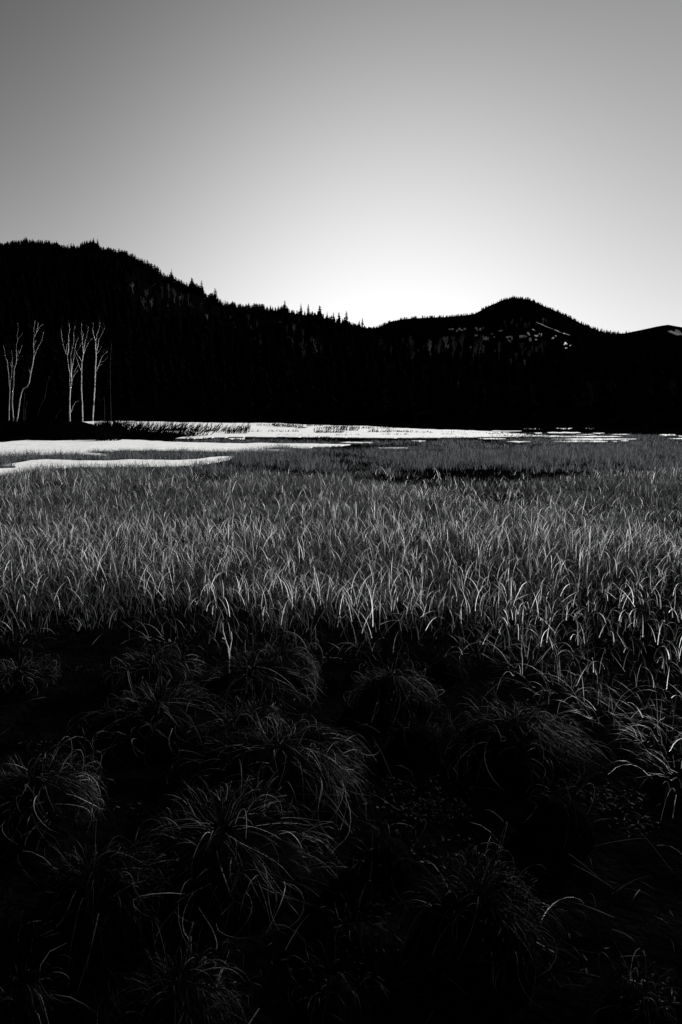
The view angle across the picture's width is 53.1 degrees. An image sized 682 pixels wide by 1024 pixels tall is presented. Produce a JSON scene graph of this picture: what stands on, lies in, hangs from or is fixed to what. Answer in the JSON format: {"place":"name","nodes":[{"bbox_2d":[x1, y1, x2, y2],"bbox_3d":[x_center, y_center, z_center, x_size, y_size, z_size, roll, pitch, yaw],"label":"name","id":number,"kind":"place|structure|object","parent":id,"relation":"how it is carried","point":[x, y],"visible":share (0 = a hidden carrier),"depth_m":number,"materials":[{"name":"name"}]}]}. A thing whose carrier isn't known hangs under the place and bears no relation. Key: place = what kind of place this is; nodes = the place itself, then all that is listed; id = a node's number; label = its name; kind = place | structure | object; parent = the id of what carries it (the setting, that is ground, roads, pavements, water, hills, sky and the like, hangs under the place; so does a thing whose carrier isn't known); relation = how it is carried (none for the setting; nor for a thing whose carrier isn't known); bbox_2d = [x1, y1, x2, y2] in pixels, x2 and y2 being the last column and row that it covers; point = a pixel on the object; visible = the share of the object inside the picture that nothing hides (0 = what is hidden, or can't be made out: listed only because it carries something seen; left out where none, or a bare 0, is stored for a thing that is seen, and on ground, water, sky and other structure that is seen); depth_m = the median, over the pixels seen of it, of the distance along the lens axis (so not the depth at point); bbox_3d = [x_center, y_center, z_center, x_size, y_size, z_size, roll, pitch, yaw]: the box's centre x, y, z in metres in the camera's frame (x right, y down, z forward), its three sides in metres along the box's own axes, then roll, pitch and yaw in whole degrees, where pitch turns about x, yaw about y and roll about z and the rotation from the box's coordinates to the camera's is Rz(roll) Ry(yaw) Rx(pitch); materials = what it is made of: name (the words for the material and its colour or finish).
{"place":"outdoors","nodes":[
{"label":"outdoors","id":0,"kind":"place"},
{"bbox_2d":[0,420,681,1023],"bbox_3d":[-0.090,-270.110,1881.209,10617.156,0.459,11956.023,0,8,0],"label":"ground","id":1,"kind":"structure","parent":0,"point":[62,700],"depth_m":3.21,"materials":[{"name":"soil"}]},
{"bbox_2d":[0,415,12,426],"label":"leafless shrub","id":2,"kind":"object","parent":1,"relation":"on","point":[6,419],"visible":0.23,"depth_m":58.00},
{"bbox_2d":[1,418,26,429],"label":"leafless shrub","id":3,"kind":"object","parent":1,"relation":"on","point":[11,422],"visible":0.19,"depth_m":54.72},
{"bbox_2d":[1,417,30,433],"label":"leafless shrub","id":4,"kind":"object","parent":1,"relation":"on","point":[19,424],"visible":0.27,"depth_m":50.83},
{"bbox_2d":[11,333,22,418],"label":"birch tree","id":5,"kind":"object","parent":1,"relation":"on","point":[13,380],"visible":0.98,"depth_m":104.13,"materials":[{"name":"grey plant"}]},
{"bbox_2d":[0,620,40,661],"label":"grass tussock","id":6,"kind":"object","parent":1,"relation":"on","point":[12,649],"depth_m":4.51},
{"bbox_2d":[16,320,44,421],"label":"birch tree","id":7,"kind":"object","parent":1,"relation":"on","point":[31,369],"visible":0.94,"depth_m":105.95,"materials":[{"name":"grey plant"}]},
{"bbox_2d":[0,615,62,645],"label":"sedge clump","id":8,"kind":"object","parent":1,"relation":"on","point":[33,632],"visible":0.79,"depth_m":4.93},
{"bbox_2d":[0,638,74,697],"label":"grass tussock","id":9,"kind":"object","parent":1,"relation":"on","point":[23,682],"depth_m":3.99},
{"bbox_2d":[0,914,91,1023],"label":"grass tussock","id":10,"kind":"object","parent":1,"relation":"on","point":[25,1005],"depth_m":1.81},
{"bbox_2d":[0,725,116,857],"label":"grass tussock","id":11,"kind":"object","parent":1,"relation":"on","point":[60,799],"depth_m":2.67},
{"bbox_2d":[60,322,79,421],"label":"birch tree","id":12,"kind":"object","parent":1,"relation":"on","point":[69,371],"visible":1,"depth_m":105.33,"materials":[{"name":"grey plant"}]},
{"bbox_2d":[58,427,94,439],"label":"leafless shrub","id":13,"kind":"object","parent":1,"relation":"on","point":[83,434],"visible":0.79,"depth_m":40.81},
{"bbox_2d":[75,322,90,421],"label":"birch tree","id":14,"kind":"object","parent":1,"relation":"on","point":[81,370],"visible":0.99,"depth_m":104.96,"materials":[{"name":"grey plant"}]},
{"bbox_2d":[0,808,180,1003],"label":"grass tussock","id":15,"kind":"object","parent":1,"relation":"on","point":[63,901],"depth_m":2.11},
{"bbox_2d":[81,426,112,439],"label":"leafless shrub","id":16,"kind":"object","parent":1,"relation":"on","point":[93,437],"visible":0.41,"depth_m":41.59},
{"bbox_2d":[92,316,107,420],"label":"birch tree","id":17,"kind":"object","parent":1,"relation":"on","point":[95,371],"visible":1,"depth_m":107.98,"materials":[{"name":"grey plant"}]},
{"bbox_2d":[95,428,122,440],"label":"leafless shrub","id":18,"kind":"object","parent":1,"relation":"on","point":[104,437],"visible":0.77,"depth_m":39.56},
{"bbox_2d":[94,422,124,439],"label":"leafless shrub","id":19,"kind":"object","parent":1,"relation":"on","point":[111,429],"visible":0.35,"depth_m":42.07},
{"bbox_2d":[95,416,126,426],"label":"leafless shrub","id":20,"kind":"object","parent":1,"relation":"on","point":[112,421],"visible":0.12,"depth_m":56.92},
{"bbox_2d":[96,419,130,430],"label":"leafless shrub","id":21,"kind":"object","parent":1,"relation":"on","point":[114,423],"visible":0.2,"depth_m":49.50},
{"bbox_2d":[0,456,231,475],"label":"snow","id":22,"kind":"structure","parent":1,"relation":"on","point":[27,464],"depth_m":21.71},
{"bbox_2d":[109,425,133,438],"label":"leafless shrub","id":23,"kind":"object","parent":1,"relation":"on","point":[126,432],"visible":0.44,"depth_m":42.38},
{"bbox_2d":[116,424,138,438],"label":"leafless shrub","id":24,"kind":"object","parent":1,"relation":"on","point":[133,432],"visible":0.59,"depth_m":43.46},
{"bbox_2d":[118,423,142,437],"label":"leafless shrub","id":25,"kind":"object","parent":1,"relation":"on","point":[140,429],"visible":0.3,"depth_m":44.78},
{"bbox_2d":[63,663,233,768],"bbox_3d":[-0.934,0.943,3.493,0.907,0.381,0.891,0,8,0],"label":"grass tussock","id":26,"kind":"object","parent":1,"relation":"on","point":[151,728],"depth_m":3.32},
{"bbox_2d":[137,419,160,436],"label":"leafless shrub","id":27,"kind":"object","parent":1,"relation":"on","point":[140,423],"visible":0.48,"depth_m":45.55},
{"bbox_2d":[91,629,223,704],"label":"grass tussock","id":28,"kind":"object","parent":1,"relation":"on","point":[136,671],"depth_m":4.01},
{"bbox_2d":[148,418,171,430],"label":"leafless shrub","id":29,"kind":"object","parent":1,"relation":"on","point":[165,426],"visible":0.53,"depth_m":56.30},
{"bbox_2d":[148,428,175,437],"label":"leafless shrub","id":30,"kind":"object","parent":1,"relation":"on","point":[159,436],"visible":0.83,"depth_m":45.13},
{"bbox_2d":[131,621,207,653],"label":"sedge clump","id":31,"kind":"object","parent":1,"relation":"on","point":[163,631],"visible":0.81,"depth_m":4.86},
{"bbox_2d":[68,912,273,1023],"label":"grass tussock","id":32,"kind":"object","parent":1,"relation":"on","point":[195,1000],"depth_m":1.76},
{"bbox_2d":[0,439,349,455],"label":"snow","id":33,"kind":"structure","parent":1,"relation":"on","point":[56,445],"depth_m":33.47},
{"bbox_2d":[174,425,191,437],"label":"leafless shrub","id":34,"kind":"object","parent":1,"relation":"on","point":[179,432],"visible":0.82,"depth_m":45.79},
{"bbox_2d":[177,422,203,431],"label":"leafless shrub","id":35,"kind":"object","parent":1,"relation":"on","point":[190,426],"visible":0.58,"depth_m":57.27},
{"bbox_2d":[182,429,207,436],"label":"leafless shrub","id":36,"kind":"object","parent":1,"relation":"on","point":[195,434],"visible":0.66,"depth_m":46.65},
{"bbox_2d":[163,628,227,665],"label":"grass tussock","id":37,"kind":"object","parent":1,"relation":"on","point":[209,650],"depth_m":4.50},
{"bbox_2d":[191,427,213,435],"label":"leafless shrub","id":38,"kind":"object","parent":1,"relation":"on","point":[204,431],"visible":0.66,"depth_m":48.85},
{"bbox_2d":[203,424,222,432],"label":"leafless shrub","id":39,"kind":"object","parent":1,"relation":"on","point":[221,430],"visible":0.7,"depth_m":55.67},
{"bbox_2d":[222,623,231,670],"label":"dead stalk","id":40,"kind":"object","parent":1,"relation":"on","point":[227,644],"visible":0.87,"depth_m":4.18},
{"bbox_2d":[105,754,363,959],"bbox_3d":[-0.453,1.134,2.411,0.903,0.363,0.969,-6,10,-38],"label":"grass tussock","id":41,"kind":"object","parent":1,"relation":"on","point":[257,869],"depth_m":2.29,"materials":[{"name":"plant"}]},
{"bbox_2d":[224,426,249,433],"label":"leafless shrub","id":42,"kind":"object","parent":1,"relation":"on","point":[228,430],"visible":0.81,"depth_m":52.77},
{"bbox_2d":[160,631,326,726],"bbox_3d":[-0.523,0.928,3.970,0.941,0.328,0.984,0,8,0],"label":"grass tussock","id":43,"kind":"object","parent":1,"relation":"on","point":[247,683],"depth_m":3.81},
{"bbox_2d":[192,683,294,749],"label":"grass tussock","id":44,"kind":"object","parent":1,"relation":"on","point":[257,708],"depth_m":3.42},
{"bbox_2d":[144,701,381,843],"bbox_3d":[-0.336,1.076,2.993,1.067,0.317,1.022,0,8,0],"label":"grass tussock","id":45,"kind":"object","parent":1,"relation":"on","point":[316,774],"depth_m":2.92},
{"bbox_2d":[228,629,326,695],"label":"grass tussock","id":46,"kind":"object","parent":1,"relation":"on","point":[301,666],"depth_m":4.12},
{"bbox_2d":[273,422,288,426],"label":"leafless shrub","id":47,"kind":"object","parent":1,"relation":"on","point":[278,424],"visible":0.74,"depth_m":74.46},
{"bbox_2d":[287,422,303,426],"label":"leafless shrub","id":48,"kind":"object","parent":1,"relation":"on","point":[292,424],"visible":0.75,"depth_m":73.06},
{"bbox_2d":[291,417,308,423],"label":"leafless shrub","id":49,"kind":"object","parent":1,"relation":"on","point":[301,421],"visible":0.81,"depth_m":90.47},
{"bbox_2d":[83,421,554,438],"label":"snow","id":50,"kind":"structure","parent":1,"relation":"on","point":[309,431],"depth_m":54.93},
{"bbox_2d":[284,627,364,665],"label":"sedge clump","id":51,"kind":"object","parent":1,"relation":"on","point":[330,650],"visible":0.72,"depth_m":4.61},
{"bbox_2d":[269,892,384,1023],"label":"grass tussock","id":52,"kind":"object","parent":1,"relation":"on","point":[329,999],"depth_m":1.83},
{"bbox_2d":[314,427,341,432],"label":"leafless shrub","id":53,"kind":"object","parent":1,"relation":"on","point":[318,430],"visible":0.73,"depth_m":54.80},
{"bbox_2d":[323,417,342,424],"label":"leafless shrub","id":54,"kind":"object","parent":1,"relation":"on","point":[325,420],"visible":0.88,"depth_m":84.64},
{"bbox_2d":[326,424,345,429],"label":"leafless shrub","id":55,"kind":"object","parent":1,"relation":"on","point":[336,426],"visible":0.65,"depth_m":63.36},
{"bbox_2d":[0,439,681,475],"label":"meadow grass","id":56,"kind":"structure","parent":1,"relation":"on","point":[623,452],"depth_m":23.24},
{"bbox_2d":[0,622,681,1023],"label":"straw","id":57,"kind":"object","parent":1,"relation":"on","point":[402,898],"visible":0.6,"depth_m":2.19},
{"bbox_2d":[338,424,359,430],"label":"leafless shrub","id":58,"kind":"object","parent":1,"relation":"on","point":[350,428],"visible":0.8,"depth_m":60.58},
{"bbox_2d":[287,873,412,994],"bbox_3d":[0.029,1.241,2.037,0.384,0.261,0.348,0,8,0],"label":"grass tussock","id":59,"kind":"object","parent":1,"relation":"on","point":[370,936],"depth_m":2.02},
{"bbox_2d":[341,442,369,443],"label":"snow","id":60,"kind":"structure","parent":1,"relation":"on","point":[355,442],"depth_m":36.92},
{"bbox_2d":[369,428,391,431],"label":"leafless shrub","id":61,"kind":"object","parent":1,"relation":"on","point":[380,431],"visible":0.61,"depth_m":56.28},
{"bbox_2d":[373,420,391,426],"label":"leafless shrub","id":62,"kind":"object","parent":1,"relation":"on","point":[374,425],"visible":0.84,"depth_m":75.62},
{"bbox_2d":[354,633,412,675],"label":"grass tussock","id":63,"kind":"object","parent":1,"relation":"on","point":[385,654],"depth_m":4.39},
{"bbox_2d":[337,791,437,910],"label":"grass tussock","id":64,"kind":"object","parent":1,"relation":"on","point":[379,856],"depth_m":2.35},
{"bbox_2d":[383,420,401,426],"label":"leafless shrub","id":65,"kind":"object","parent":1,"relation":"on","point":[395,424],"visible":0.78,"depth_m":76.07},
{"bbox_2d":[341,643,463,730],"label":"grass tussock","id":66,"kind":"object","parent":1,"relation":"on","point":[375,707],"depth_m":3.73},
{"bbox_2d":[398,423,414,427],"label":"leafless shrub","id":67,"kind":"object","parent":1,"relation":"on","point":[411,424],"visible":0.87,"depth_m":71.75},
{"bbox_2d":[374,690,448,767],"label":"grass tussock","id":68,"kind":"object","parent":1,"relation":"on","point":[419,744],"depth_m":3.30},
{"bbox_2d":[396,633,476,686],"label":"grass tussock","id":69,"kind":"object","parent":1,"relation":"on","point":[443,670],"depth_m":4.22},
{"bbox_2d":[432,423,451,428],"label":"leafless shrub","id":70,"kind":"object","parent":1,"relation":"on","point":[438,426],"visible":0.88,"depth_m":68.77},
{"bbox_2d":[444,420,462,427],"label":"leafless shrub","id":71,"kind":"object","parent":1,"relation":"on","point":[453,424],"visible":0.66,"depth_m":70.69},
{"bbox_2d":[384,801,585,1019],"bbox_3d":[0.449,1.184,2.134,0.604,0.362,0.579,3,9,20],"label":"grass tussock","id":72,"kind":"object","parent":1,"relation":"on","point":[476,925],"depth_m":2.02,"materials":[{"name":"plant"}]},
{"bbox_2d":[441,629,530,667],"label":"sedge clump","id":73,"kind":"object","parent":1,"relation":"on","point":[486,651],"visible":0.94,"depth_m":4.64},
{"bbox_2d":[403,878,574,952],"bbox_3d":[0.502,1.284,2.253,0.591,0.074,0.396,0,8,0],"label":"sedge clump","id":74,"kind":"object","parent":1,"relation":"on","point":[525,909],"visible":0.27,"depth_m":2.22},
{"bbox_2d":[497,424,520,428],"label":"leafless shrub","id":75,"kind":"object","parent":1,"relation":"on","point":[508,426],"visible":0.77,"depth_m":66.43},
{"bbox_2d":[433,683,615,799],"bbox_3d":[0.866,0.996,3.302,0.867,0.398,0.890,0,8,0],"label":"grass tussock","id":76,"kind":"object","parent":1,"relation":"on","point":[495,749],"depth_m":3.14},
{"bbox_2d":[455,626,595,691],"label":"sedge clump","id":77,"kind":"object","parent":1,"relation":"on","point":[523,658],"visible":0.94,"depth_m":4.41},
{"bbox_2d":[514,421,537,429],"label":"leafless shrub","id":78,"kind":"object","parent":1,"relation":"on","point":[517,426],"visible":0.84,"depth_m":64.70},
{"bbox_2d":[521,425,541,429],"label":"leafless shrub","id":79,"kind":"object","parent":1,"relation":"on","point":[532,427],"visible":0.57,"depth_m":64.40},
{"bbox_2d":[534,423,557,430],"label":"leafless shrub","id":80,"kind":"object","parent":1,"relation":"on","point":[543,428],"visible":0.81,"depth_m":61.44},
{"bbox_2d":[479,650,634,723],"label":"sedge clump","id":81,"kind":"object","parent":1,"relation":"on","point":[566,681],"visible":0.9,"depth_m":3.99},
{"bbox_2d":[547,423,568,431],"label":"leafless shrub","id":82,"kind":"object","parent":1,"relation":"on","point":[555,427],"visible":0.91,"depth_m":59.39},
{"bbox_2d":[507,757,614,863],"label":"grass tussock","id":83,"kind":"object","parent":1,"relation":"on","point":[555,826],"depth_m":2.59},
{"bbox_2d":[547,432,579,433],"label":"snow","id":84,"kind":"structure","parent":1,"relation":"on","point":[562,432],"depth_m":55.20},
{"bbox_2d":[560,424,582,431],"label":"leafless shrub","id":85,"kind":"object","parent":1,"relation":"on","point":[576,428],"visible":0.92,"depth_m":58.94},
{"bbox_2d":[539,436,621,437],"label":"snow","id":86,"kind":"structure","parent":1,"relation":"on","point":[584,436],"depth_m":46.53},
{"bbox_2d":[556,441,607,442],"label":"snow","id":87,"kind":"structure","parent":1,"relation":"on","point":[584,442],"depth_m":38.24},
{"bbox_2d":[552,438,635,440],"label":"snow","id":88,"kind":"structure","parent":1,"relation":"on","point":[598,439],"depth_m":41.17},
{"bbox_2d":[587,425,606,431],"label":"leafless shrub","id":89,"kind":"object","parent":1,"relation":"on","point":[595,429],"visible":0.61,"depth_m":57.58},
{"bbox_2d":[519,660,681,741],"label":"sedge clump","id":90,"kind":"object","parent":1,"relation":"on","point":[603,703],"visible":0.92,"depth_m":3.76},
{"bbox_2d":[594,424,616,432],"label":"leafless shrub","id":91,"kind":"object","parent":1,"relation":"on","point":[609,428],"visible":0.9,"depth_m":55.47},
{"bbox_2d":[568,936,681,1023],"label":"grass tussock","id":92,"kind":"object","parent":1,"relation":"on","point":[626,1004],"depth_m":1.81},
{"bbox_2d":[617,427,636,432],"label":"leafless shrub","id":93,"kind":"object","parent":1,"relation":"on","point":[621,431],"visible":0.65,"depth_m":55.54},
{"bbox_2d":[581,671,681,783],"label":"sedge clump","id":94,"kind":"object","parent":1,"relation":"on","point":[656,714],"visible":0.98,"depth_m":3.50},
{"bbox_2d":[592,732,681,821],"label":"sedge clump","id":95,"kind":"object","parent":1,"relation":"on","point":[653,765],"visible":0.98,"depth_m":3.16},
{"bbox_2d":[629,423,655,433],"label":"leafless shrub","id":96,"kind":"object","parent":1,"relation":"on","point":[645,431],"visible":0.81,"depth_m":53.77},
{"bbox_2d":[643,425,671,434],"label":"leafless shrub","id":97,"kind":"object","parent":1,"relation":"on","point":[654,432],"visible":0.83,"depth_m":51.44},
{"bbox_2d":[665,428,681,435],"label":"leafless shrub","id":98,"kind":"object","parent":1,"relation":"on","point":[670,433],"visible":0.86,"depth_m":50.12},
{"bbox_2d":[0,507,681,768],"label":"sedge grass","id":99,"kind":"structure","parent":0,"point":[16,539],"depth_m":6.75,"materials":[{"name":"plant"}]},
{"bbox_2d":[0,462,681,535],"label":"sedge grass","id":100,"kind":"structure","parent":0,"point":[210,505],"depth_m":12.20,"materials":[{"name":"plant"}]},
{"bbox_2d":[0,245,681,428],"bbox_3d":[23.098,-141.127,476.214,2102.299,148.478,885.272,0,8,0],"label":"hill","id":101,"kind":"structure","parent":0,"point":[598,413],"depth_m":161.82,"materials":[{"name":"plant"}]},
{"bbox_2d":[140,259,147,269],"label":"conifer tree","id":102,"kind":"object","parent":101,"relation":"on","point":[144,264],"visible":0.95,"depth_m":582.44,"materials":[{"name":"plant"}]},
{"bbox_2d":[161,273,167,282],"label":"conifer tree","id":103,"kind":"object","parent":101,"relation":"on","point":[163,278],"visible":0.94,"depth_m":582.98,"materials":[{"name":"plant"}]},
{"bbox_2d":[168,275,176,285],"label":"conifer tree","id":104,"kind":"object","parent":101,"relation":"on","point":[172,279],"visible":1,"depth_m":581.39,"materials":[{"name":"plant"}]},
{"bbox_2d":[178,280,184,289],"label":"conifer tree","id":105,"kind":"object","parent":101,"relation":"on","point":[180,284],"visible":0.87,"depth_m":586.01,"materials":[{"name":"plant"}]},
{"bbox_2d":[192,284,197,293],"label":"conifer tree","id":106,"kind":"object","parent":101,"relation":"on","point":[195,289],"visible":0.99,"depth_m":586.33,"materials":[{"name":"plant"}]},
{"bbox_2d":[199,286,205,296],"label":"conifer tree","id":107,"kind":"object","parent":101,"relation":"on","point":[201,292],"visible":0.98,"depth_m":587.19,"materials":[{"name":"plant"}]},
{"bbox_2d":[204,293,213,301],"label":"conifer tree","id":108,"kind":"object","parent":101,"relation":"on","point":[211,295],"visible":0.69,"depth_m":587.06,"materials":[{"name":"plant"}]},
{"bbox_2d":[0,239,681,423],"bbox_3d":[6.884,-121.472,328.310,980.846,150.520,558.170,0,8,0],"label":"conifer forest","id":109,"kind":"object","parent":101,"relation":"on","point":[642,373],"visible":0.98,"depth_m":177.51,"materials":[{"name":"plant"}]},
{"bbox_2d":[0,0,681,333],"label":"sky","id":110,"kind":"structure","parent":0,"point":[377,162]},
{"bbox_2d":[15,624,680,1016],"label":"leaf litter","id":111,"kind":"object","parent":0,"point":[441,834],"visible":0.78,"depth_m":2.84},
{"bbox_2d":[168,431,681,447],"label":"meadow grass","id":112,"kind":"structure","parent":0,"point":[656,437],"depth_m":37.80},
{"bbox_2d":[373,298,674,355],"bbox_3d":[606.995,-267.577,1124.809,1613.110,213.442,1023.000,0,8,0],"label":"hill","id":113,"kind":"structure","parent":0,"point":[563,325],"depth_m":1140.52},
{"bbox_2d":[371,296,677,355],"bbox_3d":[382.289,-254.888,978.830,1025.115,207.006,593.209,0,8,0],"label":"conifer forest","id":114,"kind":"object","parent":113,"relation":"on","point":[432,334],"visible":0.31,"depth_m":1133.27,"materials":[{"name":"plant"}]},
{"bbox_2d":[623,325,681,340],"bbox_3d":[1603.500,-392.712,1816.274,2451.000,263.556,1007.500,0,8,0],"label":"hill","id":115,"kind":"structure","parent":0,"point":[659,332],"depth_m":1908.36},
{"bbox_2d":[667,329,681,335],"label":"snow","id":116,"kind":"structure","parent":115,"relation":"on","point":[677,332],"depth_m":1892.48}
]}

